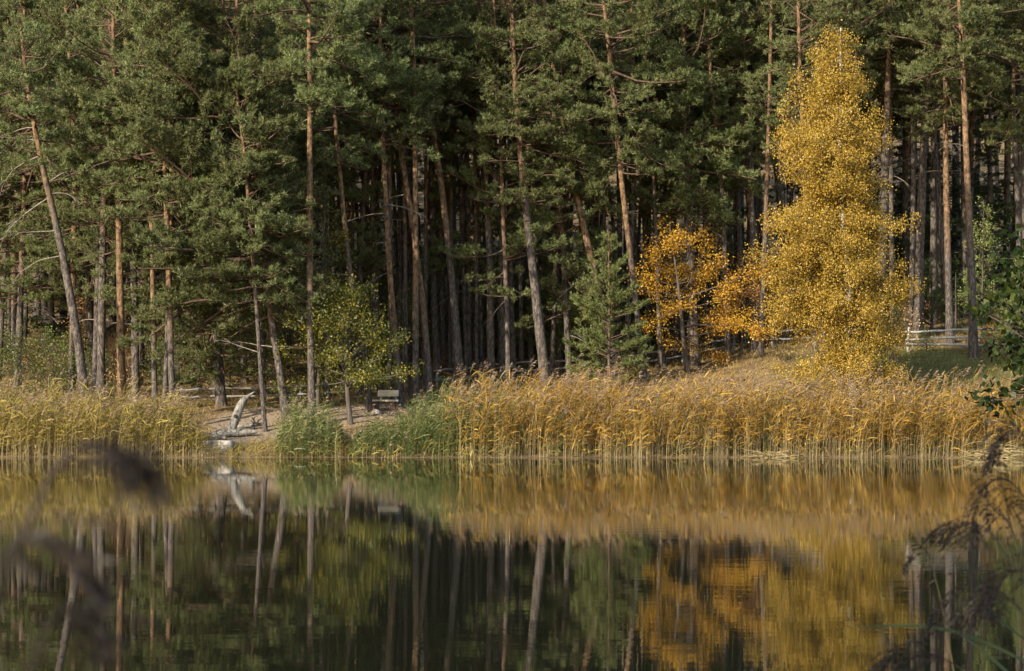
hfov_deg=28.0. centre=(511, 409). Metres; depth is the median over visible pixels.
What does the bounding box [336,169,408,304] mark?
spruce tree
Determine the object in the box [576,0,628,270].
pine tree
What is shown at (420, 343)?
pine tree
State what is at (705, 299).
pine tree
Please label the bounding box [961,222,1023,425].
alder shrub
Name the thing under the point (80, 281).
pine tree
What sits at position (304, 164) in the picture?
pine tree
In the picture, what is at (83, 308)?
bush
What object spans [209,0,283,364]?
pine tree
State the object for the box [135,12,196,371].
pine tree
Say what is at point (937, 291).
young pine tree
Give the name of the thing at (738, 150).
pine tree
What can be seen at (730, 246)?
pine tree
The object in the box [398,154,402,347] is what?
pine tree
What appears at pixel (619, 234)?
pine tree
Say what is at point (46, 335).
bush
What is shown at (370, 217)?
pine tree
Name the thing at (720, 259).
pine tree
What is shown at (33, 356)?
bush
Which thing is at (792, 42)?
pine tree
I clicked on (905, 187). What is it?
pine tree
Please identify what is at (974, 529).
reed stalk
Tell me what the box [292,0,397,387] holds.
pine tree
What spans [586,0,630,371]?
pine tree
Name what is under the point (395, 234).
pine tree
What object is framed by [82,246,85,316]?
pine tree
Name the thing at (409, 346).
bush
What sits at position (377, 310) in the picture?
pine tree
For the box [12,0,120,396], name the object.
pine tree
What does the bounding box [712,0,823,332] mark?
pine tree
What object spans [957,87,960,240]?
pine tree
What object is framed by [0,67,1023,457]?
ground
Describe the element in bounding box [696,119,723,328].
pine tree
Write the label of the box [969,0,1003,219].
pine tree
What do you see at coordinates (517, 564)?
water
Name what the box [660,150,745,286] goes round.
spruce tree
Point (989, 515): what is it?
reed stalk
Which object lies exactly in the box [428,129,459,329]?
pine tree
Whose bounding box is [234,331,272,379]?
bush
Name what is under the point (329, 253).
spruce tree
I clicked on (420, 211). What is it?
spruce tree
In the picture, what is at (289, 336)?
pine tree
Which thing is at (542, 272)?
pine tree
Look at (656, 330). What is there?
bush
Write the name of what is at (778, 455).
broken reeds
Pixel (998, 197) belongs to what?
spruce tree
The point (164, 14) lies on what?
pine tree
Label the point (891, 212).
pine tree
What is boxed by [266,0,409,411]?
pine tree
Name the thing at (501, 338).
pine tree
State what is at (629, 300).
pine tree
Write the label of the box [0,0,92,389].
pine tree
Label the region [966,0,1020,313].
pine tree
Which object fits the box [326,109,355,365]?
pine tree
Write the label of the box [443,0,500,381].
pine tree
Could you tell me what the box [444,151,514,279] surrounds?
spruce tree
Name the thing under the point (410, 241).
pine tree
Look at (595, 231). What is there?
young pine tree
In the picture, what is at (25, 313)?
pine tree
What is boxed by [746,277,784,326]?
bush
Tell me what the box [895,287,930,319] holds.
bush
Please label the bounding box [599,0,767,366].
pine tree
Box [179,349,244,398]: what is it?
bush
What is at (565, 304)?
pine tree
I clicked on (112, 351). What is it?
bush
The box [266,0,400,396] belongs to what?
pine tree
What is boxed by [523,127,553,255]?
pine tree
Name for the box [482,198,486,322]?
pine tree
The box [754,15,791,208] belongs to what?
pine tree
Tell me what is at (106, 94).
pine tree
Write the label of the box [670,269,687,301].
bush
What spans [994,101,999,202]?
pine tree
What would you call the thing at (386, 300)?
young pine tree
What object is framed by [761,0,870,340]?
pine tree
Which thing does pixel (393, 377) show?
pine tree
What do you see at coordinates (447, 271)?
pine tree
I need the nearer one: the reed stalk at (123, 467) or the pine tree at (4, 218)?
the reed stalk at (123, 467)
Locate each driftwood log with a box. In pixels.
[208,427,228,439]
[212,424,256,436]
[237,416,266,427]
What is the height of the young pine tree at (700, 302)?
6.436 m
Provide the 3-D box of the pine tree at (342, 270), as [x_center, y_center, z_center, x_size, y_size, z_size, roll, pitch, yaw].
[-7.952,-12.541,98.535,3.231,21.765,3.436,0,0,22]
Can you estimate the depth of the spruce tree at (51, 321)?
105.85 m
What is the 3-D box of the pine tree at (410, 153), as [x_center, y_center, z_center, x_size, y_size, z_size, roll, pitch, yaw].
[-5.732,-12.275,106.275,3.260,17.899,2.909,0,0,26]
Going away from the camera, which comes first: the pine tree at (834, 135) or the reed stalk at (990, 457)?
the reed stalk at (990, 457)
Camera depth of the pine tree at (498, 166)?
97.31 m
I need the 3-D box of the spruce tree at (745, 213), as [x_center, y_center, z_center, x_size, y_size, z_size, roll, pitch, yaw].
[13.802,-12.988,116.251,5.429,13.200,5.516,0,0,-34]
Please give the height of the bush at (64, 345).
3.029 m
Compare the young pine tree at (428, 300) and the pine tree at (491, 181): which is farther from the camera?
the pine tree at (491, 181)
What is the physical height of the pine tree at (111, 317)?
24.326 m
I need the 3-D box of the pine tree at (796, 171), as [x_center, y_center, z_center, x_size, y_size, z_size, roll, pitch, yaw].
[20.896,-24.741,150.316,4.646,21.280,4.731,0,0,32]
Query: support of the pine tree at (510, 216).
on the ground at (224, 417)
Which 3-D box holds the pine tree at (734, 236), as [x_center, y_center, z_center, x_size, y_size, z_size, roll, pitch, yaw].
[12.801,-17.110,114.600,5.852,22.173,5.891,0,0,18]
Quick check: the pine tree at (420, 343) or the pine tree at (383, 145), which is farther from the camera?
the pine tree at (420, 343)
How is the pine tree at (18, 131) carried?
on the ground at (224, 417)
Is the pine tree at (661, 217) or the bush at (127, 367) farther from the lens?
the pine tree at (661, 217)
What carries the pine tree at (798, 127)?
on the ground at (224, 417)
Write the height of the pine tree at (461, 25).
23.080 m
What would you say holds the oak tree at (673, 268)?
on the ground at (224, 417)
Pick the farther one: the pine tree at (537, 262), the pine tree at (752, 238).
the pine tree at (537, 262)
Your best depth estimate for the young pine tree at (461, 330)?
99.93 m
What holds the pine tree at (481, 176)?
on the ground at (224, 417)
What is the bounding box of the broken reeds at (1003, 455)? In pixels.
[952,441,1023,458]
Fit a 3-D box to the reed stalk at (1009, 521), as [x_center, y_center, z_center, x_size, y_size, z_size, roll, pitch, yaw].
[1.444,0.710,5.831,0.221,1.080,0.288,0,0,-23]
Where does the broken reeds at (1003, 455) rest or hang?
in the water
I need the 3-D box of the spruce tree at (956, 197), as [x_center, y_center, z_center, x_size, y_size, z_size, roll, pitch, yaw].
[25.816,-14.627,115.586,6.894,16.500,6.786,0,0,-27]
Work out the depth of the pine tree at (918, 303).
96.83 m
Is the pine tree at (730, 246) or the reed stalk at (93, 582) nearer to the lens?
the reed stalk at (93, 582)
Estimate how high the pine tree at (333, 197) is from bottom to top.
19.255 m
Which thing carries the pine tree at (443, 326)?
on the ground at (224, 417)
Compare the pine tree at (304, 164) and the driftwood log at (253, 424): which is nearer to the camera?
the driftwood log at (253, 424)
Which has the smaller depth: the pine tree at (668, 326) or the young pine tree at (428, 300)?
the pine tree at (668, 326)
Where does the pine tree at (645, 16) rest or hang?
on the ground at (224, 417)
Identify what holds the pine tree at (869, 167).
on the ground at (224, 417)
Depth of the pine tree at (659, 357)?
91.08 m
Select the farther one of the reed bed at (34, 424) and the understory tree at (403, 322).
the understory tree at (403, 322)
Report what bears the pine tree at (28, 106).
on the ground at (224, 417)
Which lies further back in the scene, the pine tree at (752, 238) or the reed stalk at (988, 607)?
the pine tree at (752, 238)
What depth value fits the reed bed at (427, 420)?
72.74 m
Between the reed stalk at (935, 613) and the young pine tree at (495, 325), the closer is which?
the reed stalk at (935, 613)
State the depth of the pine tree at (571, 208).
105.63 m
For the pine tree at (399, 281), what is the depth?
93.84 m
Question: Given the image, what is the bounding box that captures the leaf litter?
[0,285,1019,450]
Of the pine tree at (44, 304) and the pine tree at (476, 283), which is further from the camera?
the pine tree at (44, 304)
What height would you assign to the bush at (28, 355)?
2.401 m
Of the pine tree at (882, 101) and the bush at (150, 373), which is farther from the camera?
the pine tree at (882, 101)
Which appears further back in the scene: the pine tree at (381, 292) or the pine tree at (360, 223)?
the pine tree at (360, 223)
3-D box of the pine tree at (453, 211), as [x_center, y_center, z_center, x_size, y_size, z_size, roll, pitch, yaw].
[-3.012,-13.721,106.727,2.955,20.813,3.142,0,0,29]
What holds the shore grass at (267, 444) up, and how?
on the ground at (224, 417)
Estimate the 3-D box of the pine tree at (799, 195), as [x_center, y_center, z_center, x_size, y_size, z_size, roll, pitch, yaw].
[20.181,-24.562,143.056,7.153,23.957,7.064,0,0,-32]
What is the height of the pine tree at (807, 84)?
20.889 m
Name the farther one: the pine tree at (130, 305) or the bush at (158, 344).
the bush at (158, 344)
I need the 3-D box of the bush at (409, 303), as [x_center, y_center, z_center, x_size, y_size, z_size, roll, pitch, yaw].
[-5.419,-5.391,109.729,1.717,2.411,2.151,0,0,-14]
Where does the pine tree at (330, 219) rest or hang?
on the ground at (224, 417)
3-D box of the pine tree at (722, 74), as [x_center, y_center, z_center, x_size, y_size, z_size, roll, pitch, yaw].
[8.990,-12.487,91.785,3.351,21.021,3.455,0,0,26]
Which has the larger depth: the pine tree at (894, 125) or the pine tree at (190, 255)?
the pine tree at (894, 125)
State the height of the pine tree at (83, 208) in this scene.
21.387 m
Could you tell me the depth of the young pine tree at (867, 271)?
100.72 m
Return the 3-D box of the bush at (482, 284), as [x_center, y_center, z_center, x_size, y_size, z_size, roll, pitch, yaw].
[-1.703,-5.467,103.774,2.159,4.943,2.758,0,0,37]
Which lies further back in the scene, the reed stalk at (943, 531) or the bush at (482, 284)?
the bush at (482, 284)
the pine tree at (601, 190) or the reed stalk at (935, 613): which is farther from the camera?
the pine tree at (601, 190)
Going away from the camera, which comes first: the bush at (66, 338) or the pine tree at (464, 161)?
the bush at (66, 338)
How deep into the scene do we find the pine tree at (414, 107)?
85.32 m
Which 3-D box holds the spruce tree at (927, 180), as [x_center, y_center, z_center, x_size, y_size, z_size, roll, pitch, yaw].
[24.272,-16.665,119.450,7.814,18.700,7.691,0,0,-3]
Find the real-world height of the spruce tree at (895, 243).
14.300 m
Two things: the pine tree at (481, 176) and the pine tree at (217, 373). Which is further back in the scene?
the pine tree at (481, 176)
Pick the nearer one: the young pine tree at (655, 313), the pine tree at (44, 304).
the young pine tree at (655, 313)
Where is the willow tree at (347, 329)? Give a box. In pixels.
[264,269,430,424]
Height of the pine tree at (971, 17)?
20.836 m
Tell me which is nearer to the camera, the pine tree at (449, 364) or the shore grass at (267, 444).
the shore grass at (267, 444)
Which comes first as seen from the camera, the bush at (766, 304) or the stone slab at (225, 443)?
the stone slab at (225, 443)
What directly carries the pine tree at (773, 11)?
on the ground at (224, 417)
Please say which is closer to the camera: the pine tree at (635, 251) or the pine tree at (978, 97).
the pine tree at (635, 251)
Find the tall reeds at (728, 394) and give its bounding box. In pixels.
[484,353,1017,453]
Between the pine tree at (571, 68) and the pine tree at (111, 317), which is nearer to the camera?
the pine tree at (571, 68)
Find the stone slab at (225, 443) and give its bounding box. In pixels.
[200,440,234,452]
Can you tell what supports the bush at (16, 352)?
on the ground at (224, 417)
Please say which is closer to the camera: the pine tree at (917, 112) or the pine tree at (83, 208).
the pine tree at (917, 112)
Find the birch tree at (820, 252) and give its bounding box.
[743,16,931,403]
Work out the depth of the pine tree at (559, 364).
94.92 m
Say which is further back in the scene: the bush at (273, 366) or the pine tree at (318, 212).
the pine tree at (318, 212)
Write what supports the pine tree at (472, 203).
on the ground at (224, 417)
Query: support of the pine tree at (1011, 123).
on the ground at (224, 417)
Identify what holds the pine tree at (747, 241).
on the ground at (224, 417)
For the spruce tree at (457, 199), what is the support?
on the ground at (224, 417)
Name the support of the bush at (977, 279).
on the ground at (224, 417)
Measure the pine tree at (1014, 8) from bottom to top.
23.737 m
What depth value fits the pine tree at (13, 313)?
97.04 m
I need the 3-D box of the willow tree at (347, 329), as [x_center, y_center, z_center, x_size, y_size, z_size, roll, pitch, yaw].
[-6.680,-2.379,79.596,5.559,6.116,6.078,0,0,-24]
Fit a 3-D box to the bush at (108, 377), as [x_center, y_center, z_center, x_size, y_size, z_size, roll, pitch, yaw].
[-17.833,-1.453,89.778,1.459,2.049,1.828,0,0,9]
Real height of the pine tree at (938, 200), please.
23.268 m
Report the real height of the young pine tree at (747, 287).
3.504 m
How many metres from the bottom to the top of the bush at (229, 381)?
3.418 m
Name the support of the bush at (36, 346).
on the ground at (224, 417)
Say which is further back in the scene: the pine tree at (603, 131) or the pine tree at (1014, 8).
the pine tree at (603, 131)
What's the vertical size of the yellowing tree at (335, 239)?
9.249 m
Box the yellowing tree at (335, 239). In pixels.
[281,184,361,411]
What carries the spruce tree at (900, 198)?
on the ground at (224, 417)
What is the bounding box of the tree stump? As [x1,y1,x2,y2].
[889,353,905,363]
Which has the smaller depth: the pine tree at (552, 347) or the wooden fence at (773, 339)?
the pine tree at (552, 347)
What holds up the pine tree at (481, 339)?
on the ground at (224, 417)
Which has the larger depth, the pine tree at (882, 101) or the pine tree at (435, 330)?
the pine tree at (882, 101)
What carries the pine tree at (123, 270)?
on the ground at (224, 417)
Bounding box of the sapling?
[952,195,1007,342]
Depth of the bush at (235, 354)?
95.72 m
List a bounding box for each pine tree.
[0,0,68,372]
[0,0,70,383]
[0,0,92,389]
[0,0,92,427]
[0,1,73,291]
[0,2,71,356]
[1,13,40,315]
[3,38,60,327]
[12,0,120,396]
[14,0,117,368]
[25,0,100,380]
[26,0,157,407]
[35,0,175,420]
[41,21,72,338]
[42,0,130,403]
[49,18,116,323]
[71,201,128,321]
[75,0,167,384]
[76,0,215,422]
[77,0,240,424]
[78,3,183,406]
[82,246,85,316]
[91,8,182,363]
[108,225,125,325]
[111,0,223,413]
[116,0,341,422]
[126,1,275,390]
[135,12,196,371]
[137,2,313,406]
[185,52,324,431]
[197,3,296,382]
[205,0,319,390]
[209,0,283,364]
[241,0,387,425]
[242,0,333,373]
[259,22,330,312]
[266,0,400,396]
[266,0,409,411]
[269,1,316,354]
[286,7,341,290]
[289,0,331,325]
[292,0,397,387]
[302,0,464,407]
[313,39,427,394]
[313,182,319,250]
[318,0,443,402]
[320,29,346,370]
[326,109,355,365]
[331,179,335,345]
[333,243,401,363]
[335,1,450,402]
[341,101,381,371]
[348,34,393,389]
[355,154,364,285]
[358,0,489,405]
[359,138,378,271]
[360,198,363,309]
[363,114,394,366]
[365,14,388,395]
[368,146,393,299]
[376,0,502,395]
[376,33,412,364]
[376,163,381,224]
[382,7,432,398]
[382,280,411,358]
[385,34,401,379]
[390,130,397,295]
[390,131,428,259]
[396,253,447,347]
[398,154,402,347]
[403,149,408,277]
[406,1,465,382]
[406,17,414,285]
[407,0,464,391]
[408,150,412,311]
[409,40,518,381]
[412,114,422,368]
[418,0,486,382]
[418,3,458,374]
[418,7,456,378]
[428,104,440,332]
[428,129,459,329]
[428,290,472,350]
[434,0,526,389]
[435,0,627,380]
[435,106,441,246]
[438,0,572,393]
[439,45,444,359]
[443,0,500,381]
[445,0,555,385]
[445,1,466,325]
[446,0,508,383]
[446,2,461,336]
[447,269,497,358]
[452,128,462,344]
[454,177,455,280]
[460,25,508,378]
[463,4,473,353]
[463,134,466,282]
[465,0,566,382]
[467,0,590,396]
[469,3,522,373]
[469,26,501,362]
[472,272,519,357]
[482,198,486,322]
[489,137,492,246]
[494,0,507,368]
[496,0,554,377]
[497,136,518,314]
[498,0,631,386]
[499,18,553,369]
[508,1,573,363]
[509,0,532,359]
[514,274,536,356]
[515,224,589,367]
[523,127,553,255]
[525,161,528,302]
[530,0,584,371]
[531,1,587,379]
[536,189,540,293]
[546,0,702,382]
[550,6,602,360]
[550,225,634,370]
[556,0,626,340]
[560,8,565,283]
[562,230,653,393]
[564,0,603,363]
[569,48,595,264]
[570,0,619,365]
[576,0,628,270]
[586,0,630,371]
[589,106,615,233]
[592,2,629,304]
[595,128,622,314]
[598,0,716,366]
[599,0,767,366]
[600,0,636,353]
[601,0,660,372]
[601,3,678,362]
[601,12,631,320]
[613,1,735,359]
[615,0,672,357]
[616,270,656,344]
[620,0,674,368]
[637,98,646,316]
[642,98,650,335]
[642,290,671,340]
[656,18,670,355]
[656,102,665,329]
[663,0,790,343]
[664,0,716,360]
[674,0,804,346]
[677,5,748,360]
[680,210,750,334]
[689,6,741,352]
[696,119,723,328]
[698,32,724,343]
[708,90,714,339]
[710,0,729,355]
[712,0,777,352]
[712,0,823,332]
[727,52,771,298]
[728,172,734,306]
[732,6,778,282]
[737,0,861,358]
[739,17,786,261]
[743,254,775,311]
[745,49,753,306]
[747,0,778,355]
[748,22,773,247]
[750,15,768,332]
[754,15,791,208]
[756,18,778,265]
[758,19,810,203]
[758,81,802,236]
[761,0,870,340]
[772,0,814,295]
[788,82,874,238]
[793,5,869,281]
[793,9,878,279]
[794,101,797,209]
[804,3,921,238]
[809,4,883,280]
[814,0,896,336]
[822,0,939,328]
[827,1,921,320]
[843,0,937,332]
[844,235,888,302]
[863,100,909,138]
[864,0,942,328]
[865,109,870,283]
[867,6,975,315]
[870,0,999,336]
[870,1,986,329]
[877,0,1023,358]
[878,38,957,254]
[888,0,1005,343]
[892,103,902,214]
[904,262,953,329]
[928,102,937,323]
[941,27,1017,294]
[949,0,1023,320]
[951,110,958,287]
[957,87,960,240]
[959,4,994,319]
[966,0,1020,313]
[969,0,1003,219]
[971,0,1023,154]
[972,33,983,253]
[976,15,1021,261]
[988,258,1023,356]
[992,1,1018,245]
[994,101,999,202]
[998,0,1023,281]
[1007,6,1023,170]
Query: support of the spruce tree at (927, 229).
on the ground at (224, 417)
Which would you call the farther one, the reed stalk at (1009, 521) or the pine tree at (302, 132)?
the pine tree at (302, 132)
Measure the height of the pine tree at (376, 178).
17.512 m
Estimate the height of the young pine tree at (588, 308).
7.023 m
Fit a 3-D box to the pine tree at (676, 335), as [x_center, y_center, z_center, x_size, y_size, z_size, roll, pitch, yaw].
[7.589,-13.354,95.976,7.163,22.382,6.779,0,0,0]
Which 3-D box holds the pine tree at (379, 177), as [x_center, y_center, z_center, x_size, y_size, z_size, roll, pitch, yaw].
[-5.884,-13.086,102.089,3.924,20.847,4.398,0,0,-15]
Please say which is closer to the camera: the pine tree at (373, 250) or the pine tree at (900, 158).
the pine tree at (373, 250)
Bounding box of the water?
[0,458,1023,670]
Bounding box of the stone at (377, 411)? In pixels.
[371,409,381,413]
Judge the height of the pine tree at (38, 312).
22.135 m
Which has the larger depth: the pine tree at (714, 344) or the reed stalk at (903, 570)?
the pine tree at (714, 344)
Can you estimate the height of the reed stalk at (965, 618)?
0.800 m
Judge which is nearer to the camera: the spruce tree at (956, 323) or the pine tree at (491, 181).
the spruce tree at (956, 323)
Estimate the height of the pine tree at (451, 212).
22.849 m
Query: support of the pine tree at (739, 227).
on the ground at (224, 417)
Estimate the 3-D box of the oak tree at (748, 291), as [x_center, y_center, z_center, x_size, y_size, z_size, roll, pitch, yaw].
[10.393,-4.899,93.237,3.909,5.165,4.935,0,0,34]
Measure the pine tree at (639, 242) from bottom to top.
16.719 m
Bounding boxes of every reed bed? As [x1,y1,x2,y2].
[0,367,213,457]
[269,388,347,457]
[345,362,537,457]
[430,355,1023,457]
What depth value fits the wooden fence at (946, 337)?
90.05 m
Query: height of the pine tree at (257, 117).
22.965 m
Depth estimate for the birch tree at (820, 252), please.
78.64 m
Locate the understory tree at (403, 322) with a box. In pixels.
[378,280,434,389]
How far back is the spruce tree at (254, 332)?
104.12 m
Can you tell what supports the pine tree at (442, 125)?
on the ground at (224, 417)
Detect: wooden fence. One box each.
[168,383,343,400]
[770,327,879,345]
[905,327,1019,351]
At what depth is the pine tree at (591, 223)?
95.92 m
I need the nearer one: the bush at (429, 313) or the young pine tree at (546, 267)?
the young pine tree at (546, 267)
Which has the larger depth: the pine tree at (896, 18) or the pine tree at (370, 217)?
the pine tree at (370, 217)
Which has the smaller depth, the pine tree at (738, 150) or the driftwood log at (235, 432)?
the driftwood log at (235, 432)
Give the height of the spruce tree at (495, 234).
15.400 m
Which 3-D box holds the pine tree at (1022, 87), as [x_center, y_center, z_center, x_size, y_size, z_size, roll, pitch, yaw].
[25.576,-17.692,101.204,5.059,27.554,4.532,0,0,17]
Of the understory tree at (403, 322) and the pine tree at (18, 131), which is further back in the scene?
the pine tree at (18, 131)
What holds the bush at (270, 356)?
on the ground at (224, 417)
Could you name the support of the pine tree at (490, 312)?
on the ground at (224, 417)
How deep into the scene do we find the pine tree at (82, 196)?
86.88 m
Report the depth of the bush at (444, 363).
95.26 m
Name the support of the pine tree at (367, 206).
on the ground at (224, 417)
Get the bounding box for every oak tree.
[623,213,782,372]
[686,246,781,355]
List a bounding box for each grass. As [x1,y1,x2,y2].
[185,342,1020,415]
[198,431,365,456]
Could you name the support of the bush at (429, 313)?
on the ground at (224, 417)
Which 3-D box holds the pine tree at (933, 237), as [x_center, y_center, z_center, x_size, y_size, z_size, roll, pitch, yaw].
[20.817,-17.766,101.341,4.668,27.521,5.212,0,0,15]
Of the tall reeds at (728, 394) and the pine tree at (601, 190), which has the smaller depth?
the tall reeds at (728, 394)
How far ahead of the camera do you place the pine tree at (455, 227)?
116.60 m
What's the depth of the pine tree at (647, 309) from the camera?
94.92 m
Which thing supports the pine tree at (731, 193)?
on the ground at (224, 417)
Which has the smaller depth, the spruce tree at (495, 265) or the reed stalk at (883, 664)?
the reed stalk at (883, 664)
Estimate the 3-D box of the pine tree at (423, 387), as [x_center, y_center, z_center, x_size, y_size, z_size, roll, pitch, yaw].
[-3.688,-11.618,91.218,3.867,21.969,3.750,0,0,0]
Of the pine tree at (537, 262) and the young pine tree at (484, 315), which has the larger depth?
the pine tree at (537, 262)
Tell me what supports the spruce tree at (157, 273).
on the ground at (224, 417)
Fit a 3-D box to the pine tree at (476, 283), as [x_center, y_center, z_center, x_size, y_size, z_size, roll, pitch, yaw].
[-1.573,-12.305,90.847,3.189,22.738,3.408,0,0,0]
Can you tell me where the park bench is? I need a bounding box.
[372,390,398,411]
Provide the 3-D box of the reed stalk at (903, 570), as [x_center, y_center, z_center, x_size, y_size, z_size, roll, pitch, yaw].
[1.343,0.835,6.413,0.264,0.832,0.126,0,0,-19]
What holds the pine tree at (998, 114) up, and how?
on the ground at (224, 417)
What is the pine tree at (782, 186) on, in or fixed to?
on the ground at (224, 417)
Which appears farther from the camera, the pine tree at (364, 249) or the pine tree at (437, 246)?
the pine tree at (437, 246)
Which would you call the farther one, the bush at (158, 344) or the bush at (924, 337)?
the bush at (158, 344)
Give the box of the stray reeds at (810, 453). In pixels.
[0,422,1023,458]
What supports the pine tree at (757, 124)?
on the ground at (224, 417)
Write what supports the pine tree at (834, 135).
on the ground at (224, 417)
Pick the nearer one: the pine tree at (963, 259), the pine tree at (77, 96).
the pine tree at (77, 96)
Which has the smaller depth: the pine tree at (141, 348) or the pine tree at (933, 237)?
the pine tree at (141, 348)
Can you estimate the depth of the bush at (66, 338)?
94.15 m
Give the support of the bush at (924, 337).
on the ground at (224, 417)
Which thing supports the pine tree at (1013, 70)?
on the ground at (224, 417)
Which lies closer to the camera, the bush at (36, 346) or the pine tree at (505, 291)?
the pine tree at (505, 291)
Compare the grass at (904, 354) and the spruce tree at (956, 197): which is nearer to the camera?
the grass at (904, 354)
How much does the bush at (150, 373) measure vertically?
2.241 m
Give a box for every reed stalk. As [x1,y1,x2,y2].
[0,427,175,605]
[0,512,129,627]
[28,600,159,670]
[851,518,1023,661]
[869,639,964,670]
[901,544,954,670]
[922,572,1021,644]
[941,588,1023,670]
[958,458,1023,554]
[967,472,1023,567]
[970,560,1023,633]
[974,418,1023,584]
[979,506,1023,650]
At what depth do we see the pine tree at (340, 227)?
100.12 m
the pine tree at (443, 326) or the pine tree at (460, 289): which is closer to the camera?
the pine tree at (443, 326)
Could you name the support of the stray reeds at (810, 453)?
in the water
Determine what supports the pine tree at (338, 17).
on the ground at (224, 417)
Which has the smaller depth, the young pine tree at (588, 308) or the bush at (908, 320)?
the young pine tree at (588, 308)
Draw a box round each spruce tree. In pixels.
[0,219,35,361]
[28,184,85,340]
[106,259,162,333]
[147,246,183,322]
[228,282,279,347]
[280,206,322,318]
[303,175,366,320]
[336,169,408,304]
[354,157,446,290]
[393,161,495,274]
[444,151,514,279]
[471,139,549,280]
[495,154,578,293]
[560,170,622,298]
[622,175,686,306]
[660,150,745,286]
[700,116,798,286]
[768,138,855,278]
[814,117,902,288]
[859,106,929,269]
[868,106,953,296]
[872,110,986,279]
[895,77,983,315]
[917,57,1003,287]
[924,61,1015,318]
[938,272,967,335]
[952,64,1018,291]
[976,83,1023,320]
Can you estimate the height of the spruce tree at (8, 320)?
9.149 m
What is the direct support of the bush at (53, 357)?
on the ground at (224, 417)
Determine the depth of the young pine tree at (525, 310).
98.83 m
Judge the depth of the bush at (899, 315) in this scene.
98.00 m
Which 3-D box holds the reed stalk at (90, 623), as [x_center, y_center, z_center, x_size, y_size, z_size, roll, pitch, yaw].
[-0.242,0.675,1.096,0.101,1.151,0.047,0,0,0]
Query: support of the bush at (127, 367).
on the ground at (224, 417)
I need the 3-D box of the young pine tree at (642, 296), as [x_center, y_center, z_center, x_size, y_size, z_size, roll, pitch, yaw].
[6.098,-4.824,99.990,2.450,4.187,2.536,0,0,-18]
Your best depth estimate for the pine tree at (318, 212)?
131.86 m
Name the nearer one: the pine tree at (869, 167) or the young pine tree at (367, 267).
the young pine tree at (367, 267)
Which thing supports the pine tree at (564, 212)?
on the ground at (224, 417)
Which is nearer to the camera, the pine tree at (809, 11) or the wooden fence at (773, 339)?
the wooden fence at (773, 339)
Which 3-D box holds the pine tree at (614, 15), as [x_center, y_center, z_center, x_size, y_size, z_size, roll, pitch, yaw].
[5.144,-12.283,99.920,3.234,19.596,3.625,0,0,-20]
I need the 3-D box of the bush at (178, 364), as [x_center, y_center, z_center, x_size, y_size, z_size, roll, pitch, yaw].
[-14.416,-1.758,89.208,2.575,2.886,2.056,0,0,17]
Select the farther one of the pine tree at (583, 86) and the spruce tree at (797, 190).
the spruce tree at (797, 190)
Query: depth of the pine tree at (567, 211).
96.92 m
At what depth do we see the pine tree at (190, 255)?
78.20 m
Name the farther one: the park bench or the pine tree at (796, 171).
the pine tree at (796, 171)
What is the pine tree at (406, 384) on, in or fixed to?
on the ground at (224, 417)
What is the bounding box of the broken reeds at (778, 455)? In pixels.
[741,436,814,457]
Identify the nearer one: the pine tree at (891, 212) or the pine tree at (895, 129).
the pine tree at (891, 212)
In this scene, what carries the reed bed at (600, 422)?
on the ground at (224, 417)
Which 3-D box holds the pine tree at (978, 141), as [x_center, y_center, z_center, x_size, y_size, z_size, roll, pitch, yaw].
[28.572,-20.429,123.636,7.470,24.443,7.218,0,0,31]
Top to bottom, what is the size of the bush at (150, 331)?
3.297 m
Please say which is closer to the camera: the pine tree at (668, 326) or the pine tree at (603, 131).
the pine tree at (668, 326)
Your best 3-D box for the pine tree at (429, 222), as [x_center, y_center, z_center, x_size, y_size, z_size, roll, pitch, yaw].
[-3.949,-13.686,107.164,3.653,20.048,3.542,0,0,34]
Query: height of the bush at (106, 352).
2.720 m
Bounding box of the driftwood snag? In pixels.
[227,391,254,428]
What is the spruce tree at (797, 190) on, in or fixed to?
on the ground at (224, 417)
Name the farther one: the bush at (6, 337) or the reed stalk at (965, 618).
the bush at (6, 337)
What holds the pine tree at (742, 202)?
on the ground at (224, 417)
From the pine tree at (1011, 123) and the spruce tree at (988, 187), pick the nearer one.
the pine tree at (1011, 123)
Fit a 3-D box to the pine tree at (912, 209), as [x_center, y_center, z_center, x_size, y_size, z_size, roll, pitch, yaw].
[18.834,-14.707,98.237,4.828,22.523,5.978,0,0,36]
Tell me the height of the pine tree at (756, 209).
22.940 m
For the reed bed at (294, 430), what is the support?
on the ground at (224, 417)
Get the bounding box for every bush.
[0,320,67,403]
[2,330,14,376]
[5,332,45,379]
[14,325,68,392]
[23,338,43,374]
[25,338,78,401]
[25,341,66,382]
[28,341,47,374]
[48,333,92,396]
[57,326,92,375]
[58,288,116,367]
[74,343,128,395]
[88,355,116,398]
[91,339,130,381]
[105,338,128,372]
[105,354,116,388]
[106,349,151,394]
[110,309,164,367]
[124,308,163,352]
[139,336,177,386]
[139,341,163,383]
[157,339,209,395]
[161,359,197,395]
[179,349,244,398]
[195,328,255,393]
[212,320,256,379]
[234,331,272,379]
[240,322,294,374]
[242,312,305,380]
[260,360,298,399]
[268,389,308,428]
[386,318,432,369]
[402,286,411,319]
[427,289,447,351]
[441,345,447,370]
[459,262,497,326]
[645,310,665,340]
[655,274,687,319]
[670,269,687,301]
[730,308,750,338]
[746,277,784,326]
[889,301,911,333]
[894,308,923,345]
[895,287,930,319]
[912,326,941,353]
[952,260,995,291]
[978,307,1004,351]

